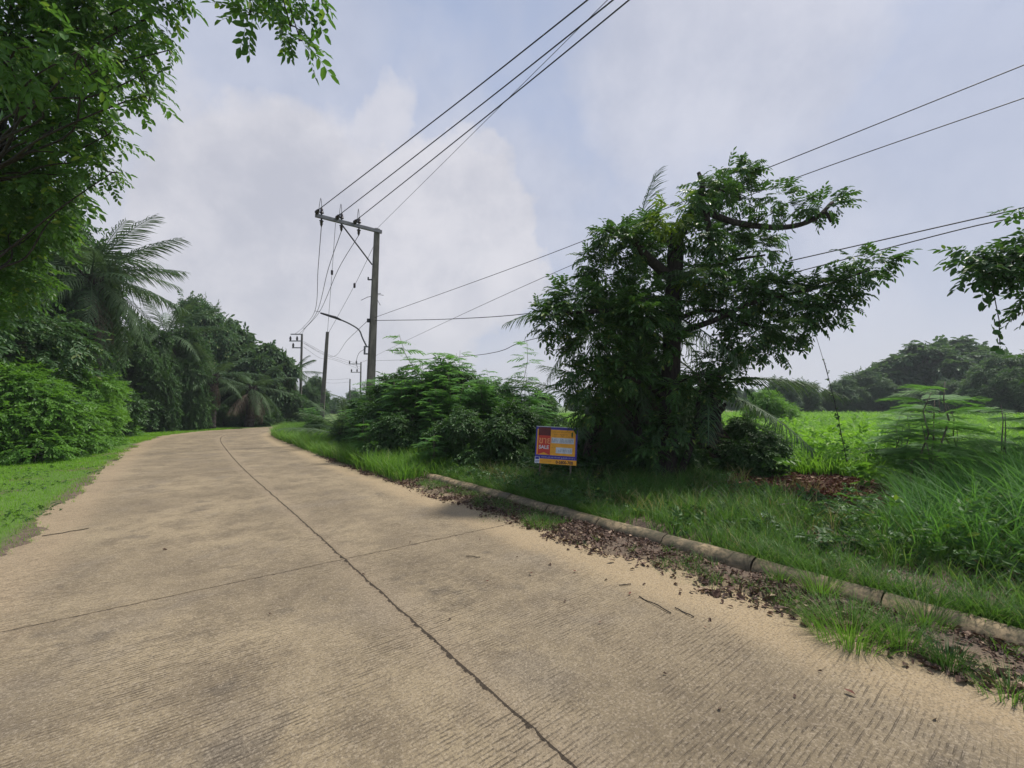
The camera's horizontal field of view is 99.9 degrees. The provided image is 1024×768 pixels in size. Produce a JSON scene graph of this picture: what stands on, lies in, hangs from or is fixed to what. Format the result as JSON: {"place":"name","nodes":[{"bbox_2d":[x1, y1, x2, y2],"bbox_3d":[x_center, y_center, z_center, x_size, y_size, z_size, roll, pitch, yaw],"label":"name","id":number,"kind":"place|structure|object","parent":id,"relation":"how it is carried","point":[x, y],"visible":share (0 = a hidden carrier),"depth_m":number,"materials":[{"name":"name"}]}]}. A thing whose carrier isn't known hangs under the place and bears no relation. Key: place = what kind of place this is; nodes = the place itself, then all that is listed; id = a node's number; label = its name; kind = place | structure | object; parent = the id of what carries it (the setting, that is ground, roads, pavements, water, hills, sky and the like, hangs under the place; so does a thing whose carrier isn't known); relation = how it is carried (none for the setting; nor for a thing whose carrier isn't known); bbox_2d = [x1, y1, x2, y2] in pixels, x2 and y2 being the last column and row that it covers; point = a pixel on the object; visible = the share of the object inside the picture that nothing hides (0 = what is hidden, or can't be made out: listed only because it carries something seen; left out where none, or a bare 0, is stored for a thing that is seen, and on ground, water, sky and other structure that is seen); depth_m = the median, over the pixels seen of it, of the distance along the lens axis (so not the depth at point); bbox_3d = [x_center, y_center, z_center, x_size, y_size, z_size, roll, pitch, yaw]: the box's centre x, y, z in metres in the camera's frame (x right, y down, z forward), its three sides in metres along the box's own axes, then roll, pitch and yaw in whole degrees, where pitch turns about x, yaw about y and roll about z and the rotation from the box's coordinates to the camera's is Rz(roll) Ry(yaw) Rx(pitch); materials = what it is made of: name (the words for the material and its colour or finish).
{"place":"outdoors","nodes":[
{"label":"outdoors","id":0,"kind":"place"},
{"bbox_2d":[0,427,242,556],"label":"lawn grass","id":1,"kind":"structure","parent":0,"point":[141,438],"depth_m":10.12,"materials":[{"name":"green plant"}]},
{"bbox_2d":[0,427,1023,767],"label":"road","id":2,"kind":"structure","parent":0,"point":[454,635],"depth_m":2.89,"materials":[{"name":"concrete"}]},
{"bbox_2d":[319,455,1023,703],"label":"leaf litter","id":3,"kind":"object","parent":2,"relation":"on","point":[717,592],"visible":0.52,"depth_m":3.98,"materials":[{"name":"brown plant"}]},
{"bbox_2d":[421,472,1023,644],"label":"kerb","id":4,"kind":"structure","parent":2,"relation":"on","point":[749,563],"depth_m":4.31,"materials":[{"name":"concrete"}]},
{"bbox_2d":[0,407,1023,693],"bbox_3d":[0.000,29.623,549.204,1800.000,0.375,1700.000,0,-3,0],"label":"ground","id":5,"kind":"structure","parent":0,"point":[8,537],"depth_m":5.05,"materials":[{"name":"green plant"}]},
{"bbox_2d":[0,364,93,465],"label":"shrub","id":6,"kind":"object","parent":5,"relation":"on","point":[8,440],"visible":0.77,"depth_m":12.34,"materials":[{"name":"green plant"}]},
{"bbox_2d":[0,229,115,453],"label":"dense tree","id":7,"kind":"object","parent":5,"relation":"on","point":[63,342],"visible":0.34,"depth_m":14.20,"materials":[{"name":"green plant"}]},
{"bbox_2d":[0,356,123,462],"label":"shrub","id":8,"kind":"object","parent":5,"relation":"on","point":[88,438],"visible":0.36,"depth_m":13.28,"materials":[{"name":"green plant"}]},
{"bbox_2d":[8,162,136,378],"bbox_3d":[-20.775,-3.582,17.741,7.846,12.670,7.732,1,-3,-19],"label":"dense tree","id":9,"kind":"object","parent":5,"relation":"on","point":[88,235],"visible":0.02,"depth_m":19.05,"materials":[{"name":"green plant"}]},
{"bbox_2d":[23,351,134,451],"bbox_3d":[-16.566,1.126,15.483,4.978,4.662,4.489,-2,-3,31],"label":"shrub","id":10,"kind":"object","parent":5,"relation":"on","point":[95,387],"visible":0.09,"depth_m":15.74,"materials":[{"name":"green plant"}]},
{"bbox_2d":[15,189,192,398],"bbox_3d":[-17.295,-2.249,17.562,7.644,9.629,7.032,0,-3,0],"label":"oil palm","id":11,"kind":"object","parent":5,"relation":"on","point":[89,289],"visible":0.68,"depth_m":17.52,"materials":[{"name":"green plant"}]},
{"bbox_2d":[80,215,132,382],"bbox_3d":[-22.159,-2.918,20.932,5.908,13.993,5.916,-3,-4,41],"label":"dense tree","id":12,"kind":"object","parent":5,"relation":"on","point":[114,369],"visible":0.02,"depth_m":22.48,"materials":[{"name":"green plant"}]},
{"bbox_2d":[101,372,136,445],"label":"shrub","id":13,"kind":"object","parent":5,"relation":"on","point":[124,409],"visible":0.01,"depth_m":18.40,"materials":[{"name":"green plant"}]},
{"bbox_2d":[103,366,153,436],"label":"shrub","id":14,"kind":"object","parent":5,"relation":"on","point":[136,405],"visible":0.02,"depth_m":22.55,"materials":[{"name":"green plant"}]},
{"bbox_2d":[117,367,166,432],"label":"shrub","id":15,"kind":"object","parent":5,"relation":"on","point":[151,421],"visible":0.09,"depth_m":25.87,"materials":[{"name":"green plant"}]},
{"bbox_2d":[114,315,201,432],"bbox_3d":[-23.276,0.510,27.270,5.295,9.666,5.157,0,-3,2],"label":"dense tree","id":16,"kind":"object","parent":5,"relation":"on","point":[147,367],"visible":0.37,"depth_m":26.74,"materials":[{"name":"green plant"}]},
{"bbox_2d":[0,0,339,330],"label":"overhanging tree","id":17,"kind":"object","parent":5,"relation":"on","point":[53,56],"visible":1,"depth_m":5.37,"materials":[{"name":"green plant"}]},
{"bbox_2d":[124,294,228,371],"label":"oil palm","id":18,"kind":"object","parent":5,"relation":"on","point":[167,322],"visible":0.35,"depth_m":29.11,"materials":[{"name":"green plant"}]},
{"bbox_2d":[141,321,219,430],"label":"dense tree","id":19,"kind":"object","parent":5,"relation":"on","point":[197,415],"visible":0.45,"depth_m":28.98,"materials":[{"name":"green plant"}]},
{"bbox_2d":[169,290,241,402],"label":"dense tree","id":20,"kind":"object","parent":5,"relation":"on","point":[222,346],"visible":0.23,"depth_m":35.78,"materials":[{"name":"green plant"}]},
{"bbox_2d":[182,343,265,428],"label":"oil palm","id":21,"kind":"object","parent":5,"relation":"on","point":[214,388],"visible":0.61,"depth_m":30.42,"materials":[{"name":"green plant"}]},
{"bbox_2d":[216,404,242,426],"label":"shrub","id":22,"kind":"object","parent":5,"relation":"on","point":[223,419],"visible":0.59,"depth_m":33.18,"materials":[{"name":"green plant"}]},
{"bbox_2d":[215,314,257,398],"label":"dense tree","id":23,"kind":"object","parent":5,"relation":"on","point":[245,340],"visible":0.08,"depth_m":38.64,"materials":[{"name":"green plant"}]},
{"bbox_2d":[216,363,295,426],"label":"oil palm","id":24,"kind":"object","parent":5,"relation":"on","point":[253,402],"visible":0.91,"depth_m":33.20,"materials":[{"name":"green plant"}]},
{"bbox_2d":[239,396,281,426],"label":"shrub","id":25,"kind":"object","parent":5,"relation":"on","point":[266,421],"visible":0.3,"depth_m":34.67,"materials":[{"name":"green plant"}]},
{"bbox_2d":[228,340,304,405],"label":"dense tree","id":26,"kind":"object","parent":5,"relation":"on","point":[267,356],"visible":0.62,"depth_m":36.98,"materials":[{"name":"green plant"}]},
{"bbox_2d":[269,387,313,424],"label":"shrub","id":27,"kind":"object","parent":5,"relation":"on","point":[290,406],"visible":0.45,"depth_m":37.92,"materials":[{"name":"green plant"}]},
{"bbox_2d":[302,374,331,414],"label":"dense tree","id":28,"kind":"object","parent":5,"relation":"on","point":[315,395],"visible":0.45,"depth_m":47.07,"materials":[{"name":"green plant"}]},
{"bbox_2d":[275,395,370,442],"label":"young palm","id":29,"kind":"object","parent":5,"relation":"on","point":[324,419],"visible":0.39,"depth_m":16.89,"materials":[{"name":"green plant"}]},
{"bbox_2d":[319,332,328,418],"bbox_3d":[-10.979,0.020,25.048,0.478,6.138,0.293,1,-3,-17],"label":"guy pole","id":30,"kind":"object","parent":5,"relation":"on","point":[323,388],"visible":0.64,"depth_m":24.97,"materials":[{"name":"concrete"}]},
{"bbox_2d":[329,394,368,437],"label":"shrub","id":31,"kind":"object","parent":5,"relation":"on","point":[351,406],"visible":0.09,"depth_m":17.45,"materials":[{"name":"green plant"}]},
{"bbox_2d":[315,198,383,398],"bbox_3d":[-7.031,-2.403,18.392,2.932,10.446,0.800,3,-4,-43],"label":"utility pole","id":32,"kind":"object","parent":5,"relation":"on","point":[371,354],"visible":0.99,"depth_m":19.02,"materials":[{"name":"concrete"}]},
{"bbox_2d":[319,0,587,208],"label":"power cable","id":33,"kind":"object","parent":32,"relation":"attached to","point":[565,17],"visible":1,"depth_m":10.67,"materials":[{"name":"black rubber"}]},
{"bbox_2d":[339,0,613,214],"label":"power cable","id":34,"kind":"object","parent":32,"relation":"attached to","point":[603,7],"visible":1,"depth_m":10.77,"materials":[{"name":"black rubber"}]},
{"bbox_2d":[357,0,629,219],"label":"power cable","id":35,"kind":"object","parent":32,"relation":"attached to","point":[606,18],"visible":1,"depth_m":10.76,"materials":[{"name":"black rubber"}]},
{"bbox_2d":[375,207,1023,320],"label":"power cable","id":36,"kind":"object","parent":32,"relation":"attached to","point":[782,262],"visible":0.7,"depth_m":10.33,"materials":[{"name":"black rubber"}]},
{"bbox_2d":[377,65,1023,316],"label":"power cable","id":37,"kind":"object","parent":32,"relation":"attached to","point":[771,166],"visible":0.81,"depth_m":8.12,"materials":[{"name":"black rubber"}]},
{"bbox_2d":[337,404,371,442],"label":"feathery shrub","id":38,"kind":"object","parent":5,"relation":"on","point":[351,434],"visible":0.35,"depth_m":15.04,"materials":[{"name":"green plant"}]},
{"bbox_2d":[349,360,361,394],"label":"utility pole","id":39,"kind":"object","parent":5,"relation":"on","point":[360,372],"visible":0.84,"depth_m":62.02,"materials":[{"name":"concrete"}]},
{"bbox_2d":[394,98,1023,346],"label":"power cable","id":40,"kind":"object","parent":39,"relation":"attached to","point":[808,173],"visible":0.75,"depth_m":8.36,"materials":[{"name":"black rubber"}]},
{"bbox_2d":[340,419,378,456],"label":"feathery shrub","id":41,"kind":"object","parent":5,"relation":"on","point":[367,438],"visible":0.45,"depth_m":12.54,"materials":[{"name":"green plant"}]},
{"bbox_2d":[268,421,459,481],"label":"verge grass","id":42,"kind":"structure","parent":5,"relation":"on","point":[401,463],"depth_m":11.66,"materials":[{"name":"green plant"}]},
{"bbox_2d":[346,365,425,442],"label":"shrub","id":43,"kind":"object","parent":5,"relation":"on","point":[371,412],"visible":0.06,"depth_m":14.47,"materials":[{"name":"green plant"}]},
{"bbox_2d":[355,411,425,459],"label":"shrub","id":44,"kind":"object","parent":5,"relation":"on","point":[392,432],"visible":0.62,"depth_m":12.04,"materials":[{"name":"green plant"}]},
{"bbox_2d":[371,365,433,437],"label":"feathery shrub","id":45,"kind":"object","parent":5,"relation":"on","point":[399,408],"visible":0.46,"depth_m":13.36,"materials":[{"name":"green plant"}]},
{"bbox_2d":[374,335,474,437],"bbox_3d":[-2.930,0.428,14.117,3.052,3.922,2.815,-2,-3,29],"label":"feathery shrub","id":46,"kind":"object","parent":5,"relation":"on","point":[439,379],"visible":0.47,"depth_m":13.83,"materials":[{"name":"green plant"}]},
{"bbox_2d":[411,435,450,465],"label":"feathery shrub","id":47,"kind":"object","parent":5,"relation":"on","point":[437,452],"visible":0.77,"depth_m":10.47,"materials":[{"name":"green plant"}]},
{"bbox_2d":[414,391,455,446],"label":"feathery shrub","id":48,"kind":"object","parent":5,"relation":"on","point":[433,416],"visible":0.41,"depth_m":12.33,"materials":[{"name":"green plant"}]},
{"bbox_2d":[379,355,492,431],"bbox_3d":[-2.369,1.321,15.459,5.273,4.704,4.355,0,-3,-6],"label":"shrub","id":49,"kind":"object","parent":5,"relation":"on","point":[468,377],"visible":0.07,"depth_m":15.07,"materials":[{"name":"green plant"}]},
{"bbox_2d":[419,372,493,429],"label":"feathery shrub","id":50,"kind":"object","parent":5,"relation":"on","point":[451,407],"visible":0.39,"depth_m":12.78,"materials":[{"name":"green plant"}]},
{"bbox_2d":[420,403,498,468],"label":"shrub","id":51,"kind":"object","parent":5,"relation":"on","point":[459,429],"visible":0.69,"depth_m":10.57,"materials":[{"name":"green plant"}]},
{"bbox_2d":[462,370,525,431],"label":"feathery shrub","id":52,"kind":"object","parent":5,"relation":"on","point":[486,393],"visible":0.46,"depth_m":13.18,"materials":[{"name":"green plant"}]},
{"bbox_2d":[468,397,546,468],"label":"shrub","id":53,"kind":"object","parent":5,"relation":"on","point":[506,427],"visible":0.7,"depth_m":10.61,"materials":[{"name":"green plant"}]},
{"bbox_2d":[466,378,549,423],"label":"shrub","id":54,"kind":"object","parent":5,"relation":"on","point":[497,384],"visible":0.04,"depth_m":15.07,"materials":[{"name":"green plant"}]},
{"bbox_2d":[490,341,558,425],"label":"feathery shrub","id":55,"kind":"object","parent":5,"relation":"on","point":[534,402],"visible":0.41,"depth_m":13.42,"materials":[{"name":"green plant"}]},
{"bbox_2d":[523,389,574,426],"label":"shrub","id":56,"kind":"object","parent":5,"relation":"on","point":[552,404],"visible":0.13,"depth_m":15.23,"materials":[{"name":"green plant"}]},
{"bbox_2d":[534,426,577,478],"bbox_3d":[0.862,1.477,8.505,0.828,1.254,0.054,2,-9,14],"label":"sale sign","id":57,"kind":"object","parent":5,"relation":"on","point":[556,445],"visible":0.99,"depth_m":8.52,"materials":[{"name":"plastic"}]},
{"bbox_2d":[503,356,696,475],"bbox_3d":[2.152,1.255,9.824,4.086,5.642,4.583,-1,-3,27],"label":"date palm","id":58,"kind":"object","parent":5,"relation":"on","point":[587,435],"visible":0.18,"depth_m":9.75,"materials":[{"name":"green plant"}]},
{"bbox_2d":[583,418,649,478],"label":"shrub","id":59,"kind":"object","parent":5,"relation":"on","point":[609,446],"visible":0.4,"depth_m":8.92,"materials":[{"name":"green plant"}]},
{"bbox_2d":[487,446,772,480],"bbox_3d":[2.392,1.690,9.950,6.340,0.880,3.481,0,-3,0],"label":"ground cover","id":60,"kind":"object","parent":5,"relation":"on","point":[587,463],"visible":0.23,"depth_m":8.74,"materials":[{"name":"green plant"}]},
{"bbox_2d":[503,165,760,471],"bbox_3d":[2.957,-1.228,9.845,5.187,7.710,5.104,-2,-3,29],"label":"date palm","id":61,"kind":"object","parent":5,"relation":"on","point":[641,411],"visible":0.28,"depth_m":8.82,"materials":[{"name":"green plant"}]},
{"bbox_2d":[611,413,710,471],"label":"shrub","id":62,"kind":"object","parent":5,"relation":"on","point":[695,454],"visible":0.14,"depth_m":8.49,"materials":[{"name":"green plant"}]},
{"bbox_2d":[313,451,1023,669],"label":"weeds","id":63,"kind":"object","parent":5,"relation":"on","point":[528,511],"visible":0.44,"depth_m":4.36,"materials":[{"name":"green plant"}]},
{"bbox_2d":[330,438,1023,628],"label":"verge grass","id":64,"kind":"structure","parent":5,"relation":"on","point":[732,528],"depth_m":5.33,"materials":[{"name":"green plant"}]},
{"bbox_2d":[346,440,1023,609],"bbox_3d":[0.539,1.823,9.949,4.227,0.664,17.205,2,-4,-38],"label":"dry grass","id":65,"kind":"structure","parent":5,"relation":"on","point":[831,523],"depth_m":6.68,"materials":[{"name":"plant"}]},
{"bbox_2d":[523,146,922,478],"bbox_3d":[3.562,-1.313,8.409,6.764,7.007,2.931,0,-3,0],"label":"pruned tree","id":66,"kind":"object","parent":5,"relation":"on","point":[632,299],"visible":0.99,"depth_m":7.93,"materials":[{"name":"green plant"}]},
{"bbox_2d":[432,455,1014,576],"bbox_3d":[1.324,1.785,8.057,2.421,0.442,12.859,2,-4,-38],"label":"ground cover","id":67,"kind":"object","parent":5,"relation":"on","point":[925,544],"visible":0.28,"depth_m":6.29,"materials":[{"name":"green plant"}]},
{"bbox_2d":[625,316,853,473],"bbox_3d":[4.265,1.133,9.017,4.456,4.762,4.479,-1,-3,17],"label":"date palm","id":68,"kind":"object","parent":5,"relation":"on","point":[714,440],"visible":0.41,"depth_m":8.26,"materials":[{"name":"green plant"}]},
{"bbox_2d":[714,410,799,477],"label":"shrub","id":69,"kind":"object","parent":5,"relation":"on","point":[747,436],"visible":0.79,"depth_m":8.46,"materials":[{"name":"green plant"}]},
{"bbox_2d":[612,471,908,566],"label":"leaf litter","id":70,"kind":"object","parent":5,"relation":"on","point":[847,480],"visible":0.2,"depth_m":7.35,"materials":[{"name":"brown plant"}]},
{"bbox_2d":[739,388,804,422],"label":"shrub","id":71,"kind":"object","parent":5,"relation":"on","point":[774,404],"visible":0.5,"depth_m":23.25,"materials":[{"name":"green plant"}]},
{"bbox_2d":[757,374,805,408],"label":"tree","id":72,"kind":"object","parent":5,"relation":"on","point":[789,395],"visible":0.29,"depth_m":53.54,"materials":[{"name":"green plant"}]},
{"bbox_2d":[550,410,1023,494],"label":"field grass","id":73,"kind":"structure","parent":5,"relation":"on","point":[805,467],"depth_m":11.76,"materials":[{"name":"green plant"}]},
{"bbox_2d":[793,377,825,413],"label":"tree","id":74,"kind":"object","parent":5,"relation":"on","point":[812,404],"visible":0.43,"depth_m":54.38,"materials":[{"name":"green plant"}]},
{"bbox_2d":[783,557,859,598],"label":"grass tuft","id":75,"kind":"object","parent":5,"relation":"on","point":[821,586],"visible":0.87,"depth_m":3.77,"materials":[{"name":"green plant"}]},
{"bbox_2d":[825,375,872,411],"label":"tree","id":76,"kind":"object","parent":5,"relation":"on","point":[853,393],"visible":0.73,"depth_m":54.94,"materials":[{"name":"green plant"}]},
{"bbox_2d":[773,583,937,657],"bbox_3d":[2.403,1.708,3.027,0.989,0.358,1.047,0,-3,0],"label":"grass tuft","id":77,"kind":"object","parent":5,"relation":"on","point":[851,643],"visible":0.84,"depth_m":3.06,"materials":[{"name":"green plant"}]},
{"bbox_2d":[838,366,894,411],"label":"tree","id":78,"kind":"object","parent":5,"relation":"on","point":[864,378],"visible":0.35,"depth_m":56.69,"materials":[{"name":"green plant"}]},
{"bbox_2d":[861,379,899,412],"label":"tree","id":79,"kind":"object","parent":5,"relation":"on","point":[885,389],"visible":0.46,"depth_m":55.15,"materials":[{"name":"green plant"}]},
{"bbox_2d":[762,439,1022,485],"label":"ground cover","id":80,"kind":"object","parent":5,"relation":"on","point":[864,474],"visible":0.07,"depth_m":7.22,"materials":[{"name":"green plant"}]},
{"bbox_2d":[861,351,935,390],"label":"tree","id":81,"kind":"object","parent":5,"relation":"on","point":[893,374],"visible":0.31,"depth_m":60.01,"materials":[{"name":"green plant"}]},
{"bbox_2d":[877,383,920,411],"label":"tree","id":82,"kind":"object","parent":5,"relation":"on","point":[895,390],"visible":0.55,"depth_m":53.30,"materials":[{"name":"green plant"}]},
{"bbox_2d":[863,412,938,470],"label":"feathery shrub","id":83,"kind":"object","parent":5,"relation":"on","point":[899,417],"visible":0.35,"depth_m":8.47,"materials":[{"name":"green plant"}]},
{"bbox_2d":[844,597,959,656],"bbox_3d":[2.678,1.678,3.010,0.646,0.254,0.702,0,-3,0],"label":"grass tuft","id":84,"kind":"object","parent":5,"relation":"on","point":[910,646],"visible":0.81,"depth_m":2.95,"materials":[{"name":"green plant"}]},
{"bbox_2d":[872,340,977,392],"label":"tree","id":85,"kind":"object","parent":5,"relation":"on","point":[957,363],"visible":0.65,"depth_m":57.96,"materials":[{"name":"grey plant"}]},
{"bbox_2d":[830,443,1023,590],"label":"ground cover","id":86,"kind":"object","parent":5,"relation":"on","point":[1004,519],"visible":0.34,"depth_m":4.22,"materials":[{"name":"green plant"}]},
{"bbox_2d":[838,426,1023,573],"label":"tall grass","id":87,"kind":"structure","parent":5,"relation":"on","point":[959,487],"depth_m":4.83,"materials":[{"name":"green plant"}]},
{"bbox_2d":[881,584,981,633],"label":"grass tuft","id":88,"kind":"object","parent":5,"relation":"on","point":[923,620],"visible":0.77,"depth_m":3.21,"materials":[{"name":"green plant"}]},
{"bbox_2d":[867,382,1007,494],"bbox_3d":[6.609,0.931,6.657,1.813,1.930,2.250,-1,-3,26],"label":"feathery shrub","id":89,"kind":"object","parent":5,"relation":"on","point":[924,431],"visible":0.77,"depth_m":6.63,"materials":[{"name":"green plant"}]},
{"bbox_2d":[924,376,962,413],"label":"tree","id":90,"kind":"object","parent":5,"relation":"on","point":[952,386],"visible":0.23,"depth_m":49.62,"materials":[{"name":"green plant"}]},
{"bbox_2d":[892,627,997,675],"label":"grass tuft","id":91,"kind":"object","parent":5,"relation":"on","point":[947,660],"visible":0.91,"depth_m":2.74,"materials":[{"name":"green plant"}]},
{"bbox_2d":[879,396,1013,472],"bbox_3d":[7.439,1.029,7.432,1.980,1.698,1.596,0,-3,-4],"label":"feathery shrub","id":92,"kind":"object","parent":5,"relation":"on","point":[953,418],"visible":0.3,"depth_m":7.30,"materials":[{"name":"green plant"}]},
{"bbox_2d":[920,334,1003,370],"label":"tree","id":93,"kind":"object","parent":5,"relation":"on","point":[961,344],"visible":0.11,"depth_m":59.06,"materials":[{"name":"green plant"}]},
{"bbox_2d":[928,206,1023,384],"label":"edge tree","id":94,"kind":"object","parent":5,"relation":"on","point":[1002,271],"visible":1,"depth_m":6.10,"materials":[{"name":"green plant"}]},
{"bbox_2d":[939,405,1023,490],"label":"feathery shrub","id":95,"kind":"object","parent":5,"relation":"on","point":[1007,418],"visible":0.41,"depth_m":6.32,"materials":[{"name":"green plant"}]},
{"bbox_2d":[954,350,1023,412],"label":"tree","id":96,"kind":"object","parent":5,"relation":"on","point":[983,372],"visible":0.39,"depth_m":43.85,"materials":[{"name":"green plant"}]},
{"bbox_2d":[956,653,1023,709],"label":"grass tuft","id":97,"kind":"object","parent":5,"relation":"on","point":[1008,688],"visible":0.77,"depth_m":2.51,"materials":[{"name":"green plant"}]},
{"bbox_2d":[967,364,1023,414],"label":"tree","id":98,"kind":"object","parent":5,"relation":"on","point":[1008,381],"visible":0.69,"depth_m":40.66,"materials":[{"name":"green plant"}]},
{"bbox_2d":[1,0,1023,405],"label":"sky","id":99,"kind":"structure","parent":0,"point":[680,85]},
{"bbox_2d":[377,214,1023,360],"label":"power cable","id":100,"kind":"object","parent":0,"point":[819,265],"visible":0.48,"depth_m":9.75,"materials":[{"name":"black rubber"}]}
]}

